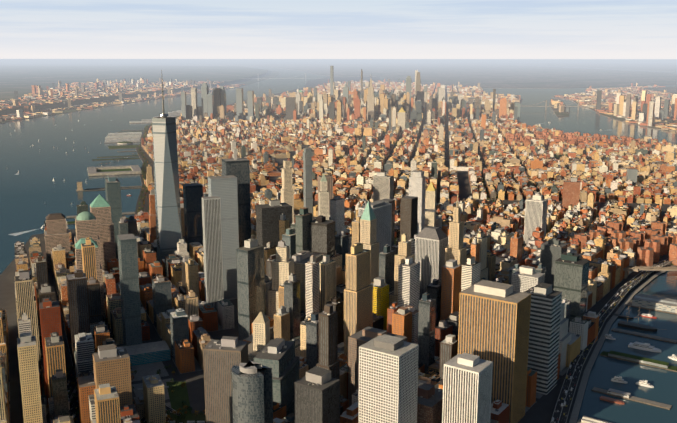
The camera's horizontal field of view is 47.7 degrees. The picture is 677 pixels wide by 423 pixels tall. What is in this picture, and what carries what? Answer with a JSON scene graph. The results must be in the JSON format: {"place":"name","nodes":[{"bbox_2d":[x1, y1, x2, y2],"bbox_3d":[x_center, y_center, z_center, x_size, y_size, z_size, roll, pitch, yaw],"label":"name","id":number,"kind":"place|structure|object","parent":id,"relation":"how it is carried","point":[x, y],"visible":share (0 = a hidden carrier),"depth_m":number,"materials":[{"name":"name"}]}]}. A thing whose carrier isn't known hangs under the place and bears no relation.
{"place":"outdoors","nodes":[
{"label":"outdoors","id":0,"kind":"place"},
{"bbox_2d":[0,64,278,123],"bbox_3d":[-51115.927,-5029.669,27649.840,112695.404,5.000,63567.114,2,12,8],"label":"distant land","id":1,"kind":"structure","parent":0,"point":[270,74],"depth_m":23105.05,"materials":[{"name":"grey"}]},
{"bbox_2d":[0,78,676,266],"bbox_3d":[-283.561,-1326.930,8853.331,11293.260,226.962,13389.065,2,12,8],"label":"distant buildings","id":2,"kind":"structure","parent":1,"relation":"on","point":[652,244],"depth_m":7664.39,"materials":[{"name":"beige concrete"}]},
{"bbox_2d":[268,240,293,318],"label":"skyscraper","id":3,"kind":"structure","parent":0,"point":[282,266],"depth_m":1553.02,"materials":[{"name":"beige stone"}]},
{"bbox_2d":[0,59,676,422],"bbox_3d":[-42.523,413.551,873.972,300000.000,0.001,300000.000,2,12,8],"label":"water","id":4,"kind":"structure","parent":0,"point":[33,194],"depth_m":4328.33,"materials":[{"name":"blue liquid"}]},
{"bbox_2d":[8,111,676,404],"bbox_3d":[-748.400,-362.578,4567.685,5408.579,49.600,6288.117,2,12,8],"label":"boats","id":5,"kind":"object","parent":4,"relation":"on","point":[641,346],"visible":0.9,"depth_m":1592.25,"materials":[{"name":"white metal"}]},
{"bbox_2d":[66,73,676,422],"bbox_3d":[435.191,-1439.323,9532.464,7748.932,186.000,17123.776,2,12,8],"label":"piers","id":6,"kind":"structure","parent":4,"relation":"in","point":[656,303],"depth_m":1755.62,"materials":[{"name":"grey concrete"}]},
{"bbox_2d":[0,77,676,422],"bbox_3d":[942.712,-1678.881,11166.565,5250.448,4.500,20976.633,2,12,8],"label":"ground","id":7,"kind":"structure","parent":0,"point":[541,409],"depth_m":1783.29,"materials":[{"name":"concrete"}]},
{"bbox_2d":[46,92,580,422],"bbox_3d":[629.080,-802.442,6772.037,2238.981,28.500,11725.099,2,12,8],"label":"parks and roads","id":8,"kind":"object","parent":7,"relation":"on","point":[151,352],"visible":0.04,"depth_m":1353.72,"materials":[{"name":"green plant"}]},
{"bbox_2d":[8,88,673,422],"bbox_3d":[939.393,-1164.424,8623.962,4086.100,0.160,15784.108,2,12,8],"label":"manhattan pavements","id":9,"kind":"structure","parent":7,"relation":"on","point":[147,369],"depth_m":1440.46,"materials":[{"name":"grey concrete"}]},
{"bbox_2d":[45,213,69,269],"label":"skyscraper","id":10,"kind":"structure","parent":9,"relation":"on","point":[56,232],"depth_m":2094.87,"materials":[{"name":"stone"}]},
{"bbox_2d":[77,375,95,422],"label":"high-rise building","id":11,"kind":"structure","parent":9,"relation":"on","point":[86,385],"depth_m":1170.26,"materials":[{"name":"orange brick"}]},
{"bbox_2d":[74,211,101,266],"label":"domed skyscraper","id":12,"kind":"structure","parent":9,"relation":"on","point":[86,223],"depth_m":1896.51,"materials":[{"name":"brown glass"}]},
{"bbox_2d":[74,238,104,315],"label":"skyscraper","id":13,"kind":"structure","parent":9,"relation":"on","point":[79,263],"depth_m":1711.34,"materials":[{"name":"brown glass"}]},
{"bbox_2d":[90,194,115,271],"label":"skyscraper","id":14,"kind":"structure","parent":9,"relation":"on","point":[100,209],"depth_m":1990.42,"materials":[{"name":"brown stone"}]},
{"bbox_2d":[92,344,131,405],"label":"high-rise building","id":15,"kind":"structure","parent":9,"relation":"on","point":[111,365],"depth_m":1159.83,"materials":[{"name":"beige concrete"}]},
{"bbox_2d":[105,175,121,258],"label":"skyscraper","id":16,"kind":"structure","parent":9,"relation":"on","point":[113,191],"depth_m":2182.23,"materials":[{"name":"grey glass"}]},
{"bbox_2d":[117,234,141,345],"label":"skyscraper","id":17,"kind":"structure","parent":9,"relation":"on","point":[129,287],"depth_m":1480.40,"materials":[{"name":"grey glass"}]},
{"bbox_2d":[152,70,181,264],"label":"skyscraper","id":18,"kind":"structure","parent":9,"relation":"on","point":[167,209],"depth_m":2064.39,"materials":[{"name":"grey glass"}]},
{"bbox_2d":[183,183,202,255],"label":"skyscraper","id":19,"kind":"structure","parent":9,"relation":"on","point":[192,202],"depth_m":2145.40,"materials":[{"name":"black glass"}]},
{"bbox_2d":[202,196,222,316],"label":"skyscraper","id":20,"kind":"structure","parent":9,"relation":"on","point":[212,238],"depth_m":1670.53,"materials":[{"name":"grey glass"}]},
{"bbox_2d":[208,175,238,298],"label":"skyscraper","id":21,"kind":"structure","parent":9,"relation":"on","point":[224,188],"depth_m":1823.71,"materials":[{"name":"grey glass"}]},
{"bbox_2d":[203,336,247,422],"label":"skyscraper","id":22,"kind":"structure","parent":9,"relation":"on","point":[223,356],"depth_m":1195.10,"materials":[{"name":"brown concrete"}]},
{"bbox_2d":[222,149,250,247],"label":"skyscraper","id":23,"kind":"structure","parent":9,"relation":"on","point":[238,168],"depth_m":1886.64,"materials":[{"name":"grey glass"}]},
{"bbox_2d":[231,360,272,422],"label":"skyscraper","id":24,"kind":"structure","parent":9,"relation":"on","point":[252,391],"depth_m":1025.75,"materials":[{"name":"grey glass"}]},
{"bbox_2d":[248,312,269,361],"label":"skyscraper","id":25,"kind":"structure","parent":9,"relation":"on","point":[261,333],"depth_m":1285.58,"materials":[{"name":"beige stone"}]},
{"bbox_2d":[256,199,291,246],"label":"skyscraper","id":26,"kind":"structure","parent":9,"relation":"on","point":[267,220],"depth_m":1825.27,"materials":[{"name":"black glass"}]},
{"bbox_2d":[254,338,299,415],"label":"skyscraper","id":27,"kind":"structure","parent":9,"relation":"on","point":[279,358],"depth_m":1186.67,"materials":[{"name":"grey glass"}]},
{"bbox_2d":[281,160,293,222],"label":"skyscraper","id":28,"kind":"structure","parent":9,"relation":"on","point":[287,193],"depth_m":2211.32,"materials":[{"name":"beige stone"}]},
{"bbox_2d":[290,250,322,311],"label":"skyscraper","id":29,"kind":"structure","parent":9,"relation":"on","point":[301,258],"depth_m":1624.95,"materials":[{"name":"grey concrete"}]},
{"bbox_2d":[303,148,312,214],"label":"skyscraper","id":30,"kind":"structure","parent":9,"relation":"on","point":[307,178],"depth_m":2797.11,"materials":[{"name":"grey glass"}]},
{"bbox_2d":[294,366,339,422],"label":"skyscraper","id":31,"kind":"structure","parent":9,"relation":"on","point":[316,394],"depth_m":1051.68,"materials":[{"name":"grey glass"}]},
{"bbox_2d":[309,215,334,258],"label":"skyscraper","id":32,"kind":"structure","parent":9,"relation":"on","point":[321,234],"depth_m":1731.70,"materials":[{"name":"grey concrete"}]},
{"bbox_2d":[315,173,331,220],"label":"skyscraper","id":33,"kind":"structure","parent":9,"relation":"on","point":[323,201],"depth_m":2233.70,"materials":[{"name":"beige stone"}]},
{"bbox_2d":[318,175,332,215],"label":"skyscraper","id":34,"kind":"structure","parent":9,"relation":"on","point":[329,178],"depth_m":2653.03,"materials":[{"name":"grey concrete"}]},
{"bbox_2d":[0,78,676,422],"bbox_3d":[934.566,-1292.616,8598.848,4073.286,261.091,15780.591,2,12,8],"label":"city buildings","id":35,"kind":"structure","parent":9,"relation":"on","point":[319,331],"depth_m":1979.76,"materials":[{"name":"brown brick"}]},
{"bbox_2d":[359,201,378,282],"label":"skyscraper","id":36,"kind":"structure","parent":9,"relation":"on","point":[368,230],"depth_m":1569.29,"materials":[{"name":"beige stone"}]},
{"bbox_2d":[358,201,391,252],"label":"skyscraper","id":37,"kind":"structure","parent":9,"relation":"on","point":[382,210],"depth_m":1727.62,"materials":[{"name":"grey glass"}]},
{"bbox_2d":[348,326,407,406],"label":"office building","id":38,"kind":"structure","parent":9,"relation":"on","point":[361,337],"depth_m":1258.25,"materials":[{"name":"grey concrete"}]},
{"bbox_2d":[371,277,388,329],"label":"skyscraper","id":39,"kind":"structure","parent":9,"relation":"on","point":[380,297],"depth_m":1454.23,"materials":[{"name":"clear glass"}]},
{"bbox_2d":[373,172,393,201],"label":"building","id":40,"kind":"structure","parent":9,"relation":"on","point":[383,185],"depth_m":2589.69,"materials":[{"name":"grey concrete"}]},
{"bbox_2d":[379,199,394,246],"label":"skyscraper","id":41,"kind":"structure","parent":9,"relation":"on","point":[392,201],"depth_m":1900.52,"materials":[{"name":"grey glass"}]},
{"bbox_2d":[359,334,418,422],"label":"skyscraper","id":42,"kind":"structure","parent":9,"relation":"on","point":[388,378],"depth_m":1023.58,"materials":[{"name":"white concrete"}]},
{"bbox_2d":[389,233,414,306],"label":"skyscraper","id":43,"kind":"structure","parent":9,"relation":"on","point":[404,250],"depth_m":1481.42,"materials":[{"name":"beige stone"}]},
{"bbox_2d":[400,196,417,240],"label":"skyscraper","id":44,"kind":"structure","parent":9,"relation":"on","point":[408,214],"depth_m":1865.60,"materials":[{"name":"brown glass"}]},
{"bbox_2d":[181,66,637,185],"bbox_3d":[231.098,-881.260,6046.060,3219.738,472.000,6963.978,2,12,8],"label":"skyscrapers","id":45,"kind":"structure","parent":9,"relation":"on","point":[213,101],"depth_m":6605.42,"materials":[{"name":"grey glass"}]},
{"bbox_2d":[409,170,425,232],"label":"skyscraper","id":46,"kind":"structure","parent":9,"relation":"on","point":[417,181],"depth_m":2128.09,"materials":[{"name":"beige stone"}]},
{"bbox_2d":[424,209,435,227],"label":"skyscraper","id":47,"kind":"structure","parent":9,"relation":"on","point":[430,217],"depth_m":2350.52,"materials":[{"name":"beige stone"}]},
{"bbox_2d":[417,383,442,422],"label":"high-rise building","id":48,"kind":"structure","parent":9,"relation":"on","point":[429,403],"depth_m":1096.73,"materials":[{"name":"brown brick"}]},
{"bbox_2d":[415,226,447,299],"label":"skyscraper","id":49,"kind":"structure","parent":9,"relation":"on","point":[431,243],"depth_m":1603.23,"materials":[{"name":"grey stone"}]},
{"bbox_2d":[425,182,441,226],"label":"skyscraper","id":50,"kind":"structure","parent":9,"relation":"on","point":[430,203],"depth_m":2482.58,"materials":[{"name":"beige stone"}]},
{"bbox_2d":[445,193,466,284],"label":"skyscraper","id":51,"kind":"structure","parent":9,"relation":"on","point":[455,249],"depth_m":1568.78,"materials":[{"name":"beige stone"}]},
{"bbox_2d":[442,353,492,422],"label":"skyscraper","id":52,"kind":"structure","parent":9,"relation":"on","point":[467,384],"depth_m":1052.70,"materials":[{"name":"white concrete"}]},
{"bbox_2d":[458,280,530,422],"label":"skyscraper","id":53,"kind":"structure","parent":9,"relation":"on","point":[494,322],"depth_m":1203.87,"materials":[{"name":"brown stone"}]},
{"bbox_2d":[511,265,544,291],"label":"office building","id":54,"kind":"structure","parent":9,"relation":"on","point":[525,278],"depth_m":1599.50,"materials":[{"name":"white concrete"}]},
{"bbox_2d":[524,194,547,244],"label":"skyscraper","id":55,"kind":"structure","parent":9,"relation":"on","point":[535,211],"depth_m":2242.59,"materials":[{"name":"grey concrete"}]},
{"bbox_2d":[524,283,561,394],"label":"skyscraper","id":56,"kind":"structure","parent":9,"relation":"on","point":[544,328],"depth_m":1321.98,"materials":[{"name":"grey glass"}]},
{"bbox_2d":[540,238,567,287],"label":"building","id":57,"kind":"structure","parent":9,"relation":"on","point":[552,250],"depth_m":1811.08,"materials":[{"name":"grey glass"}]},
{"bbox_2d":[558,302,571,370],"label":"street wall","id":58,"kind":"structure","parent":9,"relation":"on","point":[564,338],"depth_m":1432.86,"materials":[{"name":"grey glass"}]},
{"bbox_2d":[553,252,588,320],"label":"office building","id":59,"kind":"structure","parent":9,"relation":"on","point":[571,272],"depth_m":1557.19,"materials":[{"name":"grey glass"}]},
{"bbox_2d":[562,177,579,210],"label":"apartment building","id":60,"kind":"structure","parent":9,"relation":"on","point":[571,191],"depth_m":2857.05,"materials":[{"name":"orange brick"}]},
{"bbox_2d":[46,91,673,422],"bbox_3d":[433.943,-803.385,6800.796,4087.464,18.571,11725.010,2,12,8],"label":"trees","id":61,"kind":"object","parent":7,"relation":"on","point":[173,371],"visible":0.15,"depth_m":2397.76,"materials":[{"name":"green plant"}]},
{"bbox_2d":[49,129,671,422],"bbox_3d":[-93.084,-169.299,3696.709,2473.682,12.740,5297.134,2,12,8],"label":"vehicles","id":62,"kind":"object","parent":7,"relation":"on","point":[68,383],"visible":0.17,"depth_m":1407.32,"materials":[{"name":"white metal"}]},
{"bbox_2d":[0,0,676,58],"label":"sky","id":63,"kind":"structure","parent":0,"point":[29,29],"materials":[{"name":"white"}]},
{"bbox_2d":[191,63,676,88],"bbox_3d":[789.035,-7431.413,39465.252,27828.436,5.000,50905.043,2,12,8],"label":"distant land","id":64,"kind":"structure","parent":0,"point":[491,75],"depth_m":24356.05,"materials":[{"name":"grey"}]},
{"bbox_2d":[549,99,569,116],"bbox_3d":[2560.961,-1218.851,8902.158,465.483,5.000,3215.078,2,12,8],"label":"island","id":65,"kind":"structure","parent":0,"point":[560,114],"depth_m":7966.04,"materials":[{"name":"grey"}]},
{"bbox_2d":[497,63,676,130],"bbox_3d":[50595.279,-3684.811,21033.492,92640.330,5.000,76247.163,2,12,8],"label":"land","id":66,"kind":"structure","parent":0,"point":[672,67],"depth_m":39221.39,"materials":[{"name":"grey"}]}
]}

